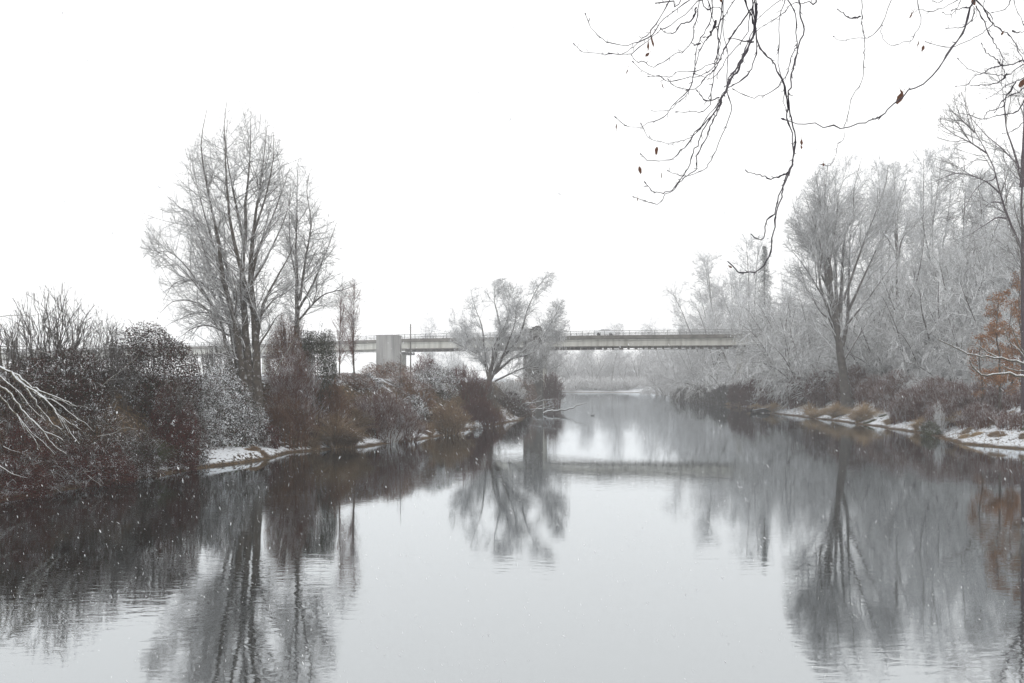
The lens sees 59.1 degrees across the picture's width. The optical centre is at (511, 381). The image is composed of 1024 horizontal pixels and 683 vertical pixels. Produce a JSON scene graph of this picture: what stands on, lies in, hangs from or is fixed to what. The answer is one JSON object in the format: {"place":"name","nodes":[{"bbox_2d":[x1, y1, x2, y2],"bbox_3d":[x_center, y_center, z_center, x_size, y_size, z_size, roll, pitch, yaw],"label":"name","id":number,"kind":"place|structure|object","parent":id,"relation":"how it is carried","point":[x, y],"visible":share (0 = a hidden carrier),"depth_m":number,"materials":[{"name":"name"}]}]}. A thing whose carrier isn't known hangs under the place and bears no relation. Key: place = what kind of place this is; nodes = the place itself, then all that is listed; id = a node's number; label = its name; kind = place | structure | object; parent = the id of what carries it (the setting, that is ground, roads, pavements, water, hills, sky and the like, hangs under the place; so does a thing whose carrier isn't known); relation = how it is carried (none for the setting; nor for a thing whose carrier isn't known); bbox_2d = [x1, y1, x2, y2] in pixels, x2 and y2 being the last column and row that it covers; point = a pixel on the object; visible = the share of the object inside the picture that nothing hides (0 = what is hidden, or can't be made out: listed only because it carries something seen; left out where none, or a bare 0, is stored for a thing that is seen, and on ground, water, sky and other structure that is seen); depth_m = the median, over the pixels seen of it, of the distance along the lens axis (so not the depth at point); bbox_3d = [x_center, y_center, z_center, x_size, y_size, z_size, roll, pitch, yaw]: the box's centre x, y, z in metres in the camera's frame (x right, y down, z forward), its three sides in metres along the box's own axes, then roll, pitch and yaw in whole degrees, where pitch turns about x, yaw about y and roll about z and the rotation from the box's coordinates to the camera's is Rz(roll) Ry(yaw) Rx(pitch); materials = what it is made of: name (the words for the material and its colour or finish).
{"place":"outdoors","nodes":[
{"label":"outdoors","id":0,"kind":"place"},
{"bbox_2d":[0,393,1023,682],"bbox_3d":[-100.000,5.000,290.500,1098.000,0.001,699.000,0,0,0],"label":"water","id":1,"kind":"structure","parent":0,"point":[608,623],"depth_m":25.05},
{"bbox_2d":[0,372,1023,500],"bbox_3d":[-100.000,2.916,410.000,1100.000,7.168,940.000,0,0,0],"label":"ground","id":2,"kind":"structure","parent":0,"point":[230,455],"depth_m":66.28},
{"bbox_2d":[0,358,47,448],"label":"bramble mound","id":3,"kind":"object","parent":2,"relation":"on","point":[3,394],"visible":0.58,"depth_m":42.81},
{"bbox_2d":[0,309,49,374],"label":"tall shrub","id":4,"kind":"object","parent":2,"relation":"on","point":[14,347],"visible":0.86,"depth_m":46.95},
{"bbox_2d":[0,454,63,501],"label":"bramble mound","id":5,"kind":"object","parent":2,"relation":"on","point":[23,472],"visible":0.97,"depth_m":38.52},
{"bbox_2d":[0,407,79,493],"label":"bramble mound","id":6,"kind":"object","parent":2,"relation":"on","point":[29,443],"visible":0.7,"depth_m":40.36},
{"bbox_2d":[0,366,91,459],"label":"drooping tree","id":7,"kind":"object","parent":2,"relation":"on","point":[37,392],"visible":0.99,"depth_m":36.42,"materials":[{"name":"grey plant"}]},
{"bbox_2d":[0,282,120,387],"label":"tall shrub","id":8,"kind":"object","parent":2,"relation":"on","point":[58,342],"visible":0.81,"depth_m":49.66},
{"bbox_2d":[0,344,139,416],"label":"bramble mound","id":9,"kind":"object","parent":2,"relation":"on","point":[90,382],"visible":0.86,"depth_m":47.13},
{"bbox_2d":[38,435,149,487],"bbox_3d":[-20.367,3.756,43.535,5.075,2.506,4.009,0,0,13],"label":"bramble mound","id":10,"kind":"object","parent":2,"relation":"on","point":[89,464],"visible":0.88,"depth_m":43.05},
{"bbox_2d":[44,393,147,483],"bbox_3d":[-20.727,2.782,44.933,4.868,4.455,4.091,0,0,-39],"label":"bramble mound","id":11,"kind":"object","parent":2,"relation":"on","point":[94,436],"visible":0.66,"depth_m":44.56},
{"bbox_2d":[80,310,142,415],"bbox_3d":[-22.703,-1.072,51.019,3.357,6.179,2.853,0,0,0],"label":"tall shrub","id":12,"kind":"object","parent":2,"relation":"on","point":[116,362],"visible":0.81,"depth_m":51.00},
{"bbox_2d":[109,424,170,478],"bbox_3d":[-19.277,3.667,46.816,3.309,2.988,2.830,0,0,0],"label":"bramble mound","id":13,"kind":"object","parent":2,"relation":"on","point":[140,447],"visible":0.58,"depth_m":46.70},
{"bbox_2d":[101,318,207,440],"bbox_3d":[-21.489,-0.031,53.501,7.413,7.600,5.901,0,0,0],"label":"bramble mound","id":14,"kind":"object","parent":2,"relation":"on","point":[167,345],"visible":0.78,"depth_m":52.69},
{"bbox_2d":[140,366,210,472],"bbox_3d":[-18.850,2.091,50.613,4.083,5.872,2.942,0,0,0],"label":"bramble mound","id":15,"kind":"object","parent":2,"relation":"on","point":[178,426],"visible":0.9,"depth_m":50.16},
{"bbox_2d":[165,402,214,465],"bbox_3d":[-18.832,2.926,52.637,3.107,4.057,2.387,0,0,0],"label":"bramble mound","id":16,"kind":"object","parent":2,"relation":"on","point":[203,461],"visible":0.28,"depth_m":52.42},
{"bbox_2d":[189,364,225,449],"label":"snowy brambles","id":17,"kind":"object","parent":2,"relation":"on","point":[211,426],"visible":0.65,"depth_m":56.63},
{"bbox_2d":[192,335,234,377],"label":"grey thicket","id":18,"kind":"object","parent":2,"relation":"on","point":[210,358],"visible":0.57,"depth_m":67.62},
{"bbox_2d":[135,98,305,423],"bbox_3d":[-20.403,-8.377,63.513,10.280,22.825,8.701,0,0,29],"label":"multi stem tree","id":19,"kind":"object","parent":2,"relation":"on","point":[244,357],"visible":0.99,"depth_m":63.12,"materials":[{"name":"grey plant"}]},
{"bbox_2d":[182,353,263,447],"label":"snowy brambles","id":20,"kind":"object","parent":2,"relation":"on","point":[232,393],"visible":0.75,"depth_m":59.15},
{"bbox_2d":[207,387,272,447],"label":"snowy brambles","id":21,"kind":"object","parent":2,"relation":"on","point":[258,421],"visible":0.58,"depth_m":60.89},
{"bbox_2d":[261,308,315,411],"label":"ivy thicket","id":22,"kind":"object","parent":2,"relation":"on","point":[284,333],"visible":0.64,"depth_m":68.34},
{"bbox_2d":[264,385,318,450],"bbox_3d":[-15.944,2.663,64.503,4.549,4.826,3.638,0,0,0],"label":"red shrub","id":23,"kind":"object","parent":2,"relation":"on","point":[283,423],"visible":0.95,"depth_m":64.07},
{"bbox_2d":[262,342,331,440],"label":"red shrub","id":24,"kind":"object","parent":2,"relation":"on","point":[291,377],"visible":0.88,"depth_m":65.42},
{"bbox_2d":[273,156,364,397],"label":"bare tree","id":25,"kind":"object","parent":2,"relation":"on","point":[294,221],"visible":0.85,"depth_m":68.73,"materials":[{"name":"grey plant"}]},
{"bbox_2d":[297,320,340,418],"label":"ivy thicket","id":26,"kind":"object","parent":2,"relation":"on","point":[317,352],"visible":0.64,"depth_m":68.90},
{"bbox_2d":[311,375,356,428],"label":"red shrub","id":27,"kind":"object","parent":2,"relation":"on","point":[337,399],"visible":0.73,"depth_m":68.60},
{"bbox_2d":[303,403,374,448],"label":"tawny grass","id":28,"kind":"structure","parent":2,"relation":"on","point":[323,425],"depth_m":66.44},
{"bbox_2d":[329,284,352,376],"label":"bare sapling","id":29,"kind":"object","parent":2,"relation":"on","point":[342,317],"visible":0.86,"depth_m":76.95,"materials":[{"name":"grey plant"}]},
{"bbox_2d":[312,422,371,447],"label":"tawny grass","id":30,"kind":"structure","parent":2,"relation":"on","point":[350,442],"depth_m":66.76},
{"bbox_2d":[339,278,363,373],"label":"bare sapling","id":31,"kind":"object","parent":2,"relation":"on","point":[352,325],"visible":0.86,"depth_m":79.94,"materials":[{"name":"grey plant"}]},
{"bbox_2d":[345,382,418,442],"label":"red shrub","id":32,"kind":"object","parent":2,"relation":"on","point":[389,412],"visible":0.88,"depth_m":72.81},
{"bbox_2d":[376,335,401,377],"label":"concrete pier","id":33,"kind":"structure","parent":2,"relation":"on","point":[385,344],"depth_m":187.03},
{"bbox_2d":[355,358,424,386],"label":"bramble mound","id":34,"kind":"object","parent":2,"relation":"on","point":[381,368],"visible":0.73,"depth_m":89.23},
{"bbox_2d":[379,399,430,442],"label":"red shrub","id":35,"kind":"object","parent":2,"relation":"on","point":[411,432],"visible":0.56,"depth_m":74.14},
{"bbox_2d":[379,369,440,410],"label":"bramble mound","id":36,"kind":"object","parent":2,"relation":"on","point":[417,387],"visible":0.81,"depth_m":85.60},
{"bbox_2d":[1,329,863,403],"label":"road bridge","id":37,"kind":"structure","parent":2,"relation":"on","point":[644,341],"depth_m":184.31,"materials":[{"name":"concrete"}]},
{"bbox_2d":[406,362,463,401],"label":"snowy brambles","id":38,"kind":"object","parent":2,"relation":"on","point":[444,390],"visible":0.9,"depth_m":95.44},
{"bbox_2d":[423,397,476,435],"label":"tawny shrub","id":39,"kind":"object","parent":2,"relation":"on","point":[452,422],"visible":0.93,"depth_m":83.99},
{"bbox_2d":[440,363,493,404],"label":"grey thicket","id":40,"kind":"object","parent":2,"relation":"on","point":[471,384],"visible":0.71,"depth_m":103.41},
{"bbox_2d":[460,395,506,426],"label":"red shrub","id":41,"kind":"object","parent":2,"relation":"on","point":[480,415],"visible":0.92,"depth_m":98.53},
{"bbox_2d":[444,269,570,395],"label":"spreading tree","id":42,"kind":"object","parent":2,"relation":"on","point":[511,341],"visible":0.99,"depth_m":119.66,"materials":[{"name":"grey plant"}]},
{"bbox_2d":[483,386,531,417],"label":"bramble mound","id":43,"kind":"object","parent":2,"relation":"on","point":[505,402],"visible":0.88,"depth_m":119.29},
{"bbox_2d":[9,388,1023,496],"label":"undergrowth","id":44,"kind":"object","parent":2,"relation":"on","point":[728,405],"visible":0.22,"depth_m":77.37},
{"bbox_2d":[523,326,542,407],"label":"stone pier","id":45,"kind":"structure","parent":2,"relation":"on","point":[539,386],"depth_m":170.01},
{"bbox_2d":[543,366,565,406],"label":"frosted shrub","id":46,"kind":"object","parent":2,"relation":"on","point":[555,393],"visible":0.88,"depth_m":177.46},
{"bbox_2d":[642,348,685,396],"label":"frosted tree","id":47,"kind":"object","parent":2,"relation":"on","point":[674,367],"visible":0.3,"depth_m":292.83,"materials":[{"name":"grey plant"}]},
{"bbox_2d":[660,323,730,400],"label":"frosted tree","id":48,"kind":"object","parent":2,"relation":"on","point":[689,372],"visible":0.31,"depth_m":232.31,"materials":[{"name":"grey plant"}]},
{"bbox_2d":[660,278,745,381],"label":"frosted tree","id":49,"kind":"object","parent":2,"relation":"on","point":[690,320],"visible":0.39,"depth_m":241.67,"materials":[{"name":"grey plant"}]},
{"bbox_2d":[680,244,735,377],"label":"frosted tree","id":50,"kind":"object","parent":2,"relation":"on","point":[706,271],"visible":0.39,"depth_m":251.50,"materials":[{"name":"grey plant"}]},
{"bbox_2d":[680,357,749,402],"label":"frosted tree","id":51,"kind":"object","parent":2,"relation":"on","point":[716,380],"visible":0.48,"depth_m":207.53,"materials":[{"name":"grey plant"}]},
{"bbox_2d":[698,285,758,383],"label":"frosted tree","id":52,"kind":"object","parent":2,"relation":"on","point":[714,352],"visible":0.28,"depth_m":215.78,"materials":[{"name":"grey plant"}]},
{"bbox_2d":[687,294,770,385],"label":"frosted tree","id":53,"kind":"object","parent":2,"relation":"on","point":[714,327],"visible":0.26,"depth_m":223.08,"materials":[{"name":"grey plant"}]},
{"bbox_2d":[737,374,765,409],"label":"maroon shrub","id":54,"kind":"object","parent":2,"relation":"on","point":[746,395],"visible":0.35,"depth_m":158.31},
{"bbox_2d":[724,229,779,363],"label":"frosted tree","id":55,"kind":"object","parent":2,"relation":"on","point":[743,283],"visible":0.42,"depth_m":241.11,"materials":[{"name":"grey plant"}]},
{"bbox_2d":[729,280,827,369],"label":"frosted tree","id":56,"kind":"object","parent":2,"relation":"on","point":[767,318],"visible":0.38,"depth_m":161.86,"materials":[{"name":"grey plant"}]},
{"bbox_2d":[725,315,858,412],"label":"frosted tree","id":57,"kind":"object","parent":2,"relation":"on","point":[769,372],"visible":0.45,"depth_m":138.87,"materials":[{"name":"grey plant"}]},
{"bbox_2d":[573,0,1023,275],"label":"birch tree","id":58,"kind":"object","parent":2,"relation":"on","point":[901,95],"visible":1,"depth_m":5.00,"materials":[{"name":"black plant"}]},
{"bbox_2d":[726,267,875,405],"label":"frosted tree","id":59,"kind":"object","parent":2,"relation":"on","point":[777,344],"visible":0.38,"depth_m":147.31,"materials":[{"name":"grey plant"}]},
{"bbox_2d":[757,351,861,402],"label":"frosted tree","id":60,"kind":"object","parent":2,"relation":"on","point":[807,371],"visible":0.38,"depth_m":134.82,"materials":[{"name":"grey plant"}]},
{"bbox_2d":[801,366,835,407],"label":"maroon shrub","id":61,"kind":"object","parent":2,"relation":"on","point":[821,400],"visible":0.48,"depth_m":129.29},
{"bbox_2d":[779,153,905,409],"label":"fan crowned tree","id":62,"kind":"object","parent":2,"relation":"on","point":[823,246],"visible":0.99,"depth_m":117.42,"materials":[{"name":"grey plant"}]},
{"bbox_2d":[799,341,892,396],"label":"frosted tree","id":63,"kind":"object","parent":2,"relation":"on","point":[827,365],"visible":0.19,"depth_m":127.12,"materials":[{"name":"grey plant"}]},
{"bbox_2d":[825,363,873,405],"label":"maroon shrub","id":64,"kind":"object","parent":2,"relation":"on","point":[854,378],"visible":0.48,"depth_m":121.27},
{"bbox_2d":[837,401,884,422],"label":"grass clump","id":65,"kind":"object","parent":2,"relation":"on","point":[861,415],"visible":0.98,"depth_m":105.78,"materials":[{"name":"plant"}]},
{"bbox_2d":[850,373,888,406],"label":"maroon shrub","id":66,"kind":"object","parent":2,"relation":"on","point":[862,394],"visible":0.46,"depth_m":115.58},
{"bbox_2d":[822,302,931,380],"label":"frosted tree","id":67,"kind":"object","parent":2,"relation":"on","point":[866,356],"visible":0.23,"depth_m":121.62,"materials":[{"name":"grey plant"}]},
{"bbox_2d":[841,233,919,342],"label":"frosted tree","id":68,"kind":"object","parent":2,"relation":"on","point":[874,286],"visible":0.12,"depth_m":143.81,"materials":[{"name":"grey plant"}]},
{"bbox_2d":[851,152,915,332],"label":"frosted tree","id":69,"kind":"object","parent":2,"relation":"on","point":[872,183],"visible":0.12,"depth_m":178.43,"materials":[{"name":"grey plant"}]},
{"bbox_2d":[800,260,968,380],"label":"frosted tree","id":70,"kind":"object","parent":2,"relation":"on","point":[824,326],"visible":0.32,"depth_m":126.03,"materials":[{"name":"grey plant"}]},
{"bbox_2d":[867,369,922,411],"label":"maroon shrub","id":71,"kind":"object","parent":2,"relation":"on","point":[881,395],"visible":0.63,"depth_m":107.46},
{"bbox_2d":[858,163,943,317],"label":"bare tree","id":72,"kind":"object","parent":2,"relation":"on","point":[906,233],"visible":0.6,"depth_m":140.17,"materials":[{"name":"grey plant"}]},
{"bbox_2d":[885,385,923,424],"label":"maroon shrub","id":73,"kind":"object","parent":2,"relation":"on","point":[896,408],"visible":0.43,"depth_m":96.63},
{"bbox_2d":[877,317,963,385],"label":"frosted tree","id":74,"kind":"object","parent":2,"relation":"on","point":[898,344],"visible":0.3,"depth_m":111.87,"materials":[{"name":"grey plant"}]},
{"bbox_2d":[860,277,989,383],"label":"frosted tree","id":75,"kind":"object","parent":2,"relation":"on","point":[883,353],"visible":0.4,"depth_m":115.54,"materials":[{"name":"grey plant"}]},
{"bbox_2d":[902,375,952,421],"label":"maroon shrub","id":76,"kind":"object","parent":2,"relation":"on","point":[918,397],"visible":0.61,"depth_m":93.44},
{"bbox_2d":[893,136,963,319],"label":"frosted tree","id":77,"kind":"object","parent":2,"relation":"on","point":[933,168],"visible":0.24,"depth_m":170.83,"materials":[{"name":"grey plant"}]},
{"bbox_2d":[858,254,1008,350],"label":"frosted tree","id":78,"kind":"object","parent":2,"relation":"on","point":[900,269],"visible":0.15,"depth_m":125.66,"materials":[{"name":"grey plant"}]},
{"bbox_2d":[907,166,960,277],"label":"bare tree","id":79,"kind":"object","parent":2,"relation":"on","point":[932,212],"visible":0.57,"depth_m":164.51,"materials":[{"name":"grey plant"}]},
{"bbox_2d":[865,258,1004,372],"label":"frosted tree","id":80,"kind":"object","parent":2,"relation":"on","point":[946,305],"visible":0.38,"depth_m":112.43,"materials":[{"name":"grey plant"}]},
{"bbox_2d":[876,341,993,394],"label":"frosted tree","id":81,"kind":"object","parent":2,"relation":"on","point":[933,369],"visible":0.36,"depth_m":104.43,"materials":[{"name":"grey plant"}]},
{"bbox_2d":[921,398,960,428],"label":"maroon shrub","id":82,"kind":"object","parent":2,"relation":"on","point":[947,410],"visible":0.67,"depth_m":85.29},
{"bbox_2d":[905,224,994,344],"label":"frosted tree","id":83,"kind":"object","parent":2,"relation":"on","point":[924,273],"visible":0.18,"depth_m":135.78,"materials":[{"name":"grey plant"}]},
{"bbox_2d":[926,378,973,413],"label":"maroon shrub","id":84,"kind":"object","parent":2,"relation":"on","point":[950,389],"visible":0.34,"depth_m":89.91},
{"bbox_2d":[891,179,1023,339],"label":"frosted tree","id":85,"kind":"object","parent":2,"relation":"on","point":[996,229],"visible":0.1,"depth_m":135.52,"materials":[{"name":"grey plant"}]},
{"bbox_2d":[919,163,1000,312],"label":"frosted tree","id":86,"kind":"object","parent":2,"relation":"on","point":[965,187],"visible":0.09,"depth_m":160.57,"materials":[{"name":"grey plant"}]},
{"bbox_2d":[904,285,1020,366],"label":"frosted tree","id":87,"kind":"object","parent":2,"relation":"on","point":[930,312],"visible":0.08,"depth_m":112.89,"materials":[{"name":"grey plant"}]},
{"bbox_2d":[906,311,1020,390],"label":"frosted tree","id":88,"kind":"object","parent":2,"relation":"on","point":[968,337],"visible":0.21,"depth_m":98.15,"materials":[{"name":"grey plant"}]},
{"bbox_2d":[919,284,1015,385],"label":"frosted tree","id":89,"kind":"object","parent":2,"relation":"on","point":[952,335],"visible":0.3,"depth_m":104.33,"materials":[{"name":"grey plant"}]},
{"bbox_2d":[913,201,1023,350],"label":"frosted tree","id":90,"kind":"object","parent":2,"relation":"on","point":[958,262],"visible":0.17,"depth_m":121.69,"materials":[{"name":"grey plant"}]},
{"bbox_2d":[947,380,997,409],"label":"maroon shrub","id":91,"kind":"object","parent":2,"relation":"on","point":[967,397],"visible":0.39,"depth_m":85.65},
{"bbox_2d":[950,401,997,429],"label":"maroon shrub","id":92,"kind":"object","parent":2,"relation":"on","point":[964,416],"visible":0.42,"depth_m":80.04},
{"bbox_2d":[935,161,1013,298],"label":"frosted tree","id":93,"kind":"object","parent":2,"relation":"on","point":[974,195],"visible":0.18,"depth_m":154.39,"materials":[{"name":"grey plant"}]},
{"bbox_2d":[931,80,1020,285],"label":"leaning birch","id":94,"kind":"object","parent":2,"relation":"on","point":[969,125],"visible":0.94,"depth_m":77.96,"materials":[{"name":"grey plant"}]},
{"bbox_2d":[928,165,1023,341],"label":"frosted tree","id":95,"kind":"object","parent":2,"relation":"on","point":[991,263],"visible":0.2,"depth_m":118.30,"materials":[{"name":"grey plant"}]},
{"bbox_2d":[937,269,1020,384],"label":"frosted tree","id":96,"kind":"object","parent":2,"relation":"on","point":[981,295],"visible":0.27,"depth_m":103.35,"materials":[{"name":"grey plant"}]},
{"bbox_2d":[966,328,992,403],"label":"copper beech","id":97,"kind":"object","parent":2,"relation":"on","point":[982,383],"visible":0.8,"depth_m":81.93,"materials":[{"name":"brown plant"}]},
{"bbox_2d":[946,39,1023,413],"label":"tall birch","id":98,"kind":"object","parent":2,"relation":"on","point":[1019,170],"visible":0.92,"depth_m":73.94,"materials":[{"name":"grey plant"}]},
{"bbox_2d":[967,407,1008,430],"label":"maroon shrub","id":99,"kind":"object","parent":2,"relation":"on","point":[984,417],"visible":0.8,"depth_m":76.24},
{"bbox_2d":[968,284,1020,390],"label":"frosted tree","id":100,"kind":"object","parent":2,"relation":"on","point":[1004,339],"visible":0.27,"depth_m":94.42,"materials":[{"name":"plant"}]},
{"bbox_2d":[970,384,1019,410],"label":"maroon shrub","id":101,"kind":"object","parent":2,"relation":"on","point":[991,399],"visible":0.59,"depth_m":81.77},
{"bbox_2d":[971,147,1023,276],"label":"frosted tree","id":102,"kind":"object","parent":2,"relation":"on","point":[1006,169],"visible":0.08,"depth_m":143.10,"materials":[{"name":"grey plant"}]},
{"bbox_2d":[979,287,1020,414],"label":"copper beech","id":103,"kind":"object","parent":2,"relation":"on","point":[992,332],"visible":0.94,"depth_m":75.81,"materials":[{"name":"dry russet leaves"},{"name":"twig"},{"name":"bark"}]},
{"bbox_2d":[992,410,1023,430],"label":"maroon shrub","id":104,"kind":"object","parent":2,"relation":"on","point":[1016,417],"visible":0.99,"depth_m":72.16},
{"bbox_2d":[998,267,1020,392],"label":"copper beech","id":105,"kind":"object","parent":2,"relation":"on","point":[1016,351],"visible":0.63,"depth_m":80.00,"materials":[{"name":"brown plant"}]},
{"bbox_2d":[0,0,1023,682],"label":"falling snow","id":106,"kind":"structure","parent":0,"point":[516,324],"depth_m":13.64,"materials":[{"name":"snow"}]},
{"bbox_2d":[0,0,1023,380],"label":"sky","id":107,"kind":"structure","parent":0,"point":[430,128],"materials":[{"name":"white"}]},
{"bbox_2d":[938,326,1023,382],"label":"overhanging limb tree","id":108,"kind":"object","parent":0,"point":[1003,358],"visible":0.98,"depth_m":63.98,"materials":[{"name":"grey plant"}]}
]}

